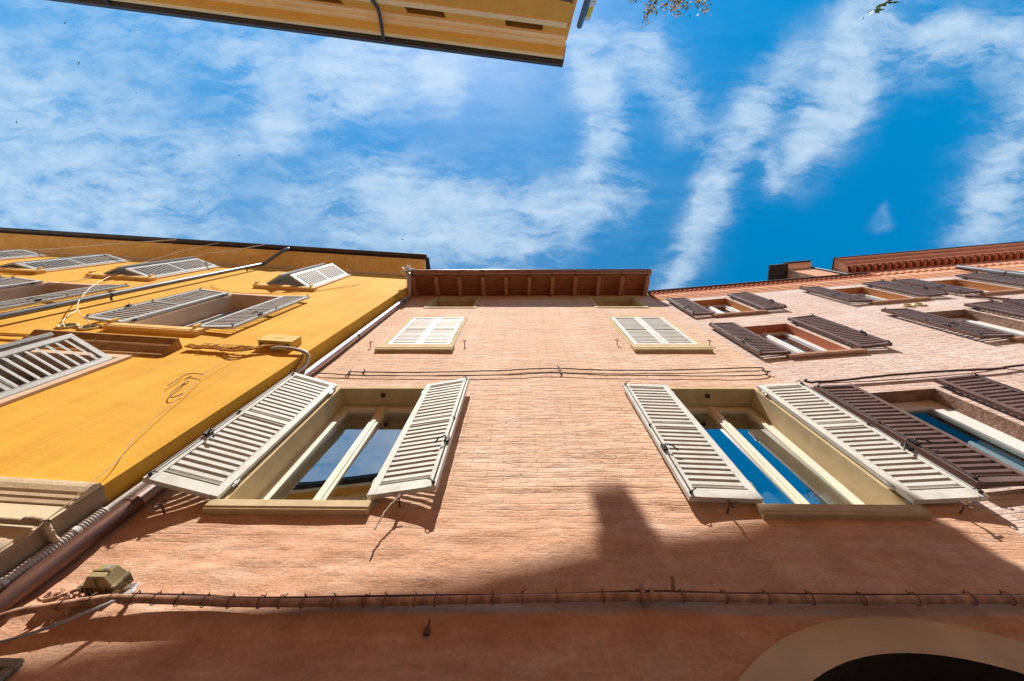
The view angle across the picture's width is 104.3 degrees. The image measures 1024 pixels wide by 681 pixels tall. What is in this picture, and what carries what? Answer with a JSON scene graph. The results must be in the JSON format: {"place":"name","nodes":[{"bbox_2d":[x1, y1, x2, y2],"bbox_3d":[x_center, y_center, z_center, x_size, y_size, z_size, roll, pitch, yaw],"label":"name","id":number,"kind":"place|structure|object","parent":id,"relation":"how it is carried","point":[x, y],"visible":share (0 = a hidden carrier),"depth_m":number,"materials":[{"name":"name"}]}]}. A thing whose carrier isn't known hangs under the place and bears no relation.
{"place":"outdoors","nodes":[
{"label":"outdoors","id":0,"kind":"place"},
{"bbox_2d":[0,0,1023,293],"label":"sky","id":1,"kind":"structure","parent":0,"point":[743,138],"materials":[{"name":"blue"}]},
{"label":"street","id":2,"kind":"structure","parent":0,"visible":0},
{"bbox_2d":[0,227,430,577],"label":"yellow house","id":3,"kind":"structure","parent":2,"relation":"on","point":[80,410],"depth_m":5.02,"materials":[{"name":"paint"}]},
{"bbox_2d":[0,334,26,336],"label":"cable","id":4,"kind":"object","parent":3,"relation":"attached to","point":[10,335],"visible":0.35,"depth_m":5.06,"materials":[{"name":"plastic"}]},
{"bbox_2d":[0,332,29,334],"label":"cable","id":5,"kind":"object","parent":3,"relation":"attached to","point":[14,333],"visible":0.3,"depth_m":5.10,"materials":[{"name":"plastic"}]},
{"bbox_2d":[0,270,37,273],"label":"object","id":6,"kind":"object","parent":3,"relation":"attached to","point":[19,271],"visible":1,"depth_m":8.63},
{"bbox_2d":[0,252,51,260],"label":"window","id":7,"kind":"structure","parent":3,"relation":"in","point":[43,255],"depth_m":10.81,"materials":[{"name":"grey paint"}]},
{"bbox_2d":[0,515,60,543],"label":"rope","id":8,"kind":"object","parent":3,"relation":"attached to","point":[48,531],"visible":0.75,"depth_m":2.32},
{"bbox_2d":[0,281,98,301],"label":"window","id":9,"kind":"structure","parent":3,"relation":"in","point":[18,292],"depth_m":7.75,"materials":[{"name":"brown paint"}]},
{"bbox_2d":[0,349,132,406],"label":"window","id":10,"kind":"structure","parent":3,"relation":"in","point":[117,358],"depth_m":4.56,"materials":[{"name":"grey paint"}]},
{"bbox_2d":[55,323,79,328],"bbox_3d":[-6.292,-0.207,5.636,0.236,0.236,0.036,4,-72,0],"label":"vent ring","id":11,"kind":"object","parent":3,"relation":"attached to","point":[67,325],"visible":0.99,"depth_m":5.62,"materials":[{"name":"beige plastic"}]},
{"bbox_2d":[0,258,134,273],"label":"window","id":12,"kind":"structure","parent":3,"relation":"in","point":[17,267],"depth_m":9.80,"materials":[{"name":"grey paint"}]},
{"bbox_2d":[62,309,76,326],"bbox_3d":[-6.570,-0.342,5.929,0.581,0.718,0.025,7,-72,-1],"label":"wire","id":13,"kind":"object","parent":3,"relation":"attached to","point":[66,317],"visible":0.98,"depth_m":5.89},
{"bbox_2d":[47,276,92,284],"bbox_3d":[-9.207,-1.320,8.457,0.387,1.453,0.014,4,-72,0],"label":"wire","id":14,"kind":"object","parent":3,"relation":"attached to","point":[69,281],"visible":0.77,"depth_m":8.14,"materials":[{"name":"beige plastic"}]},
{"bbox_2d":[77,324,100,329],"bbox_3d":[-5.983,-0.188,5.636,0.236,0.236,0.036,4,-72,0],"label":"vent ring","id":15,"kind":"object","parent":3,"relation":"attached to","point":[92,326],"visible":0.99,"depth_m":5.63,"materials":[{"name":"beige plastic"}]},
{"bbox_2d":[23,239,175,249],"bbox_3d":[-11.754,-2.719,11.360,3.807,0.837,0.053,-3,-72,2],"label":"wire","id":16,"kind":"object","parent":3,"relation":"attached to","point":[98,245],"visible":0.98,"depth_m":11.08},
{"bbox_2d":[0,346,252,555],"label":"wire","id":17,"kind":"object","parent":3,"relation":"attached to","point":[109,467],"visible":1,"depth_m":2.72,"materials":[{"name":"brown plastic"}]},
{"bbox_2d":[0,247,289,319],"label":"drainpipe","id":18,"kind":"object","parent":3,"relation":"attached to","point":[26,311],"visible":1,"depth_m":7.12,"materials":[{"name":"grey metal"}]},
{"bbox_2d":[77,243,216,327],"bbox_3d":[-7.679,-1.599,8.716,3.594,6.669,0.514,5,-72,0],"label":"wire","id":19,"kind":"object","parent":3,"relation":"attached to","point":[118,272],"visible":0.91,"depth_m":8.10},
{"bbox_2d":[85,263,223,280],"bbox_3d":[-8.629,-1.607,9.921,1.450,2.402,0.375,4,-72,0],"label":"window","id":20,"kind":"structure","parent":3,"relation":"in","point":[126,275],"depth_m":9.30,"materials":[{"name":"grey paint"}]},
{"bbox_2d":[0,346,309,589],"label":"conduit","id":21,"kind":"object","parent":3,"relation":"attached to","point":[29,563],"visible":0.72,"depth_m":2.48,"materials":[{"name":"grey plastic"}]},
{"bbox_2d":[170,376,191,397],"bbox_3d":[-3.345,0.458,4.058,0.240,0.497,0.031,3,-72,0],"label":"wire","id":22,"kind":"object","parent":3,"relation":"attached to","point":[178,387],"visible":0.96,"depth_m":3.96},
{"bbox_2d":[167,373,202,385],"bbox_3d":[-3.459,0.410,4.211,0.185,0.326,0.011,2,-72,1],"label":"wire","id":23,"kind":"object","parent":3,"relation":"attached to","point":[182,376],"visible":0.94,"depth_m":4.29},
{"bbox_2d":[102,293,280,335],"bbox_3d":[-5.069,-0.365,6.866,1.340,2.572,0.435,4,-72,0],"label":"window","id":24,"kind":"structure","parent":3,"relation":"in","point":[180,321],"depth_m":6.86,"materials":[{"name":"grey paint"}]},
{"bbox_2d":[193,244,265,257],"bbox_3d":[-8.117,-2.494,11.165,1.763,1.262,0.105,-12,-73,5],"label":"wire","id":25,"kind":"object","parent":3,"relation":"attached to","point":[228,251],"visible":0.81,"depth_m":11.15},
{"bbox_2d":[190,343,269,347],"bbox_3d":[-3.680,0.059,5.195,0.942,0.221,0.055,2,-72,1],"label":"cable","id":26,"kind":"object","parent":3,"relation":"attached to","point":[226,347],"visible":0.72,"depth_m":5.11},
{"bbox_2d":[184,344,281,351],"bbox_3d":[-3.609,0.082,5.128,1.095,0.377,0.052,2,-72,0],"label":"cable","id":27,"kind":"object","parent":3,"relation":"attached to","point":[191,347],"visible":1,"depth_m":5.04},
{"bbox_2d":[257,334,301,347],"bbox_3d":[-3.151,0.017,5.405,0.460,0.280,0.116,4,-72,0],"label":"junction box","id":28,"kind":"object","parent":3,"relation":"attached to","point":[290,340],"visible":0.73,"depth_m":5.33,"materials":[{"name":"yellow plastic"}]},
{"bbox_2d":[187,344,271,349],"bbox_3d":[-3.646,0.070,5.168,1.012,0.288,0.054,2,-72,0],"label":"cable","id":29,"kind":"object","parent":28,"relation":"attached to","point":[226,348],"visible":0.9,"depth_m":5.07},
{"bbox_2d":[211,284,359,293],"bbox_3d":[-5.129,-1.195,8.896,2.818,1.668,0.012,4,-72,0],"label":"wire","id":30,"kind":"object","parent":3,"relation":"attached to","point":[286,292],"visible":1,"depth_m":8.40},
{"bbox_2d":[274,345,303,371],"bbox_3d":[-2.888,0.220,4.936,0.540,0.746,0.190,26,-74,-7],"label":"cable","id":31,"kind":"object","parent":3,"relation":"attached to","point":[300,359],"visible":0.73,"depth_m":5.10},
{"bbox_2d":[253,271,352,291],"bbox_3d":[-5.002,-1.378,9.917,1.340,2.402,0.375,4,-72,0],"label":"window","id":32,"kind":"structure","parent":3,"relation":"in","point":[290,284],"depth_m":9.44,"materials":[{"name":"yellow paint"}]},
{"bbox_2d":[48,0,576,66],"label":"ochre house","id":33,"kind":"structure","parent":2,"relation":"on","point":[532,31],"depth_m":11.40,"materials":[{"name":"paint"}]},
{"bbox_2d":[370,0,385,41],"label":"drainpipe","id":34,"kind":"object","parent":33,"relation":"attached to","point":[375,4],"visible":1,"depth_m":11.16,"materials":[{"name":"metal"}]},
{"bbox_2d":[577,0,596,28],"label":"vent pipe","id":35,"kind":"object","parent":33,"relation":"attached to","point":[586,10],"visible":1,"depth_m":9.79,"materials":[{"name":"metal"}]},
{"bbox_2d":[0,268,1023,680],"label":"pink house","id":36,"kind":"structure","parent":2,"relation":"on","point":[748,476],"depth_m":2.67,"materials":[{"name":"paint"}]},
{"bbox_2d":[0,658,24,680],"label":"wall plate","id":37,"kind":"object","parent":36,"relation":"attached to","point":[9,667],"depth_m":1.82,"materials":[{"name":"grey stone"}]},
{"bbox_2d":[37,587,82,602],"bbox_3d":[-2.402,1.373,2.139,0.239,0.131,0.079,0,-72,1],"label":"cable knot","id":38,"kind":"object","parent":36,"relation":"attached to","point":[52,596],"visible":0.77,"depth_m":2.12,"materials":[{"name":"plastic"}]},
{"bbox_2d":[0,585,136,640],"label":"cable","id":39,"kind":"object","parent":36,"relation":"attached to","point":[96,607],"visible":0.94,"depth_m":2.06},
{"bbox_2d":[1,587,136,640],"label":"cable","id":40,"kind":"object","parent":36,"relation":"attached to","point":[80,615],"visible":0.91,"depth_m":1.97,"materials":[{"name":"plastic"}]},
{"bbox_2d":[0,583,138,643],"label":"cable","id":41,"kind":"object","parent":36,"relation":"attached to","point":[11,639],"visible":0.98,"depth_m":1.95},
{"bbox_2d":[77,564,133,595],"bbox_3d":[-2.264,1.334,2.220,0.216,0.114,0.132,0,-72,1],"label":"junction box","id":42,"kind":"object","parent":36,"relation":"attached to","point":[102,579],"visible":0.9,"depth_m":2.19,"materials":[{"name":"beige plastic"}]},
{"bbox_2d":[0,272,411,612],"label":"drainpipe","id":43,"kind":"object","parent":36,"relation":"attached to","point":[22,587],"visible":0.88,"depth_m":2.49,"materials":[{"name":"brown metal"}]},
{"bbox_2d":[202,386,424,515],"bbox_3d":[-1.552,1.241,3.922,1.220,2.167,0.856,0,-72,1],"label":"window","id":44,"kind":"structure","parent":36,"relation":"in","point":[327,464],"depth_m":4.14,"materials":[{"name":"beige paint"}]},
{"bbox_2d":[374,497,397,529],"bbox_3d":[-0.839,1.149,2.660,0.079,0.289,0.019,-7,-72,4],"label":"string","id":45,"kind":"object","parent":36,"relation":"hanging from","point":[396,498],"visible":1,"depth_m":2.65,"materials":[{"name":"beige fabric"}]},
{"bbox_2d":[401,264,414,275],"bbox_3d":[-2.600,-1.745,9.942,0.347,0.315,0.296,29,-74,-8],"label":"gutter strainer","id":46,"kind":"object","parent":36,"relation":"on","point":[407,268],"visible":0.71,"depth_m":9.87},
{"bbox_2d":[374,317,467,351],"bbox_3d":[-1.470,-0.027,7.044,1.180,2.090,0.360,0,-72,1],"label":"window","id":47,"kind":"structure","parent":36,"relation":"in","point":[385,347],"depth_m":6.09,"materials":[{"name":"beige paint"}]},
{"bbox_2d":[423,619,430,635],"bbox_3d":[-0.422,1.437,2.026,0.032,0.131,0.030,0,-72,1],"label":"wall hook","id":48,"kind":"object","parent":36,"relation":"attached to","point":[426,630],"depth_m":1.97,"materials":[{"name":"brown metal"}]},
{"bbox_2d":[0,575,1023,621],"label":"conduit","id":49,"kind":"object","parent":36,"relation":"attached to","point":[641,594],"visible":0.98,"depth_m":2.07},
{"bbox_2d":[318,372,767,376],"bbox_3d":[0.389,0.425,5.107,5.807,0.171,0.019,0,-72,1],"label":"cable","id":50,"kind":"object","parent":36,"relation":"attached to","point":[552,372],"visible":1,"depth_m":5.06,"materials":[{"name":"brown plastic"}]},
{"bbox_2d":[345,366,770,376],"bbox_3d":[0.582,0.397,5.190,5.458,0.345,0.040,0,-72,1],"label":"cable","id":51,"kind":"object","parent":36,"relation":"attached to","point":[364,371],"visible":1,"depth_m":5.20,"materials":[{"name":"brown plastic"}]},
{"bbox_2d":[606,316,712,351],"bbox_3d":[2.429,-0.032,6.975,1.160,2.120,0.360,0,-72,1],"label":"window","id":52,"kind":"structure","parent":36,"relation":"in","point":[698,347],"depth_m":6.01,"materials":[{"name":"beige paint"}]},
{"bbox_2d":[669,387,932,520],"bbox_3d":[2.320,1.239,3.847,1.185,2.182,0.856,0,-72,1],"label":"window","id":53,"kind":"structure","parent":36,"relation":"in","point":[798,474],"depth_m":3.82,"materials":[{"name":"beige paint"}]},
{"bbox_2d":[648,241,1023,536],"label":"rose brick house","id":54,"kind":"structure","parent":2,"relation":"on","point":[846,317],"depth_m":5.88,"materials":[{"name":"pink brick"}]},
{"bbox_2d":[694,298,767,317],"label":"window","id":55,"kind":"structure","parent":54,"relation":"in","point":[724,307],"depth_m":8.61,"materials":[{"name":"brown paint"}]},
{"bbox_2d":[744,323,867,359],"bbox_3d":[4.379,0.063,6.267,1.020,1.612,0.295,-5,-72,3],"label":"window","id":56,"kind":"structure","parent":54,"relation":"in","point":[802,344],"depth_m":6.33,"materials":[{"name":"white paint"}]},
{"bbox_2d":[832,287,930,304],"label":"window","id":57,"kind":"structure","parent":54,"relation":"in","point":[878,297],"depth_m":8.34,"materials":[{"name":"brown paint"}]},
{"bbox_2d":[901,303,914,306],"bbox_3d":[7.242,-0.642,7.277,0.186,0.186,0.036,-5,-72,3],"label":"vent ring","id":58,"kind":"object","parent":54,"relation":"attached to","point":[908,305],"visible":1,"depth_m":7.24,"materials":[{"name":"beige plastic"}]},
{"bbox_2d":[803,364,1023,383],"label":"cable","id":59,"kind":"object","parent":54,"relation":"attached to","point":[913,373],"visible":1,"depth_m":4.67,"materials":[{"name":"plastic"}]},
{"bbox_2d":[913,303,926,305],"bbox_3d":[7.441,-0.658,7.268,0.186,0.186,0.036,-5,-72,3],"label":"vent ring","id":60,"kind":"object","parent":54,"relation":"attached to","point":[919,304],"visible":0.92,"depth_m":7.23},
{"bbox_2d":[818,368,1023,383],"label":"cable","id":61,"kind":"object","parent":54,"relation":"attached to","point":[917,377],"visible":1,"depth_m":4.61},
{"bbox_2d":[871,388,1023,471],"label":"window","id":62,"kind":"structure","parent":54,"relation":"in","point":[1002,438],"depth_m":4.07,"materials":[{"name":"white paint"}]},
{"bbox_2d":[925,309,1023,341],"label":"window","id":63,"kind":"structure","parent":54,"relation":"in","point":[1015,327],"depth_m":6.44,"materials":[{"name":"white paint"}]},
{"bbox_2d":[930,279,1023,295],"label":"window","id":64,"kind":"structure","parent":54,"relation":"in","point":[989,289],"depth_m":8.20,"materials":[{"name":"brown paint"}]},
{"bbox_2d":[965,295,1011,299],"bbox_3d":[8.665,-0.741,7.104,0.418,0.739,0.044,-5,-72,3],"label":"cable","id":65,"kind":"object","parent":54,"relation":"attached to","point":[985,297],"visible":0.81,"depth_m":7.24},
{"bbox_2d":[956,265,1023,276],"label":"drainpipe","id":66,"kind":"object","parent":54,"relation":"attached to","point":[989,270],"visible":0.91,"depth_m":8.78,"materials":[{"name":"grey metal"}]},
{"bbox_2d":[867,0,897,14],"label":"tree","id":67,"kind":"object","parent":2,"relation":"on","point":[878,8],"visible":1,"depth_m":15.04,"materials":[{"name":"green plant"}]},
{"bbox_3d":[5.939,-9.249,1.784,8.040,12.500,7.060,0,-72,1],"label":"garden house","id":68,"kind":"object","parent":2,"relation":"on","visible":0},
{"bbox_2d":[629,0,711,27],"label":"flowering shrub","id":69,"kind":"object","parent":68,"relation":"on","point":[675,6],"visible":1,"depth_m":9.49,"materials":[{"name":"green plant"}]}
]}

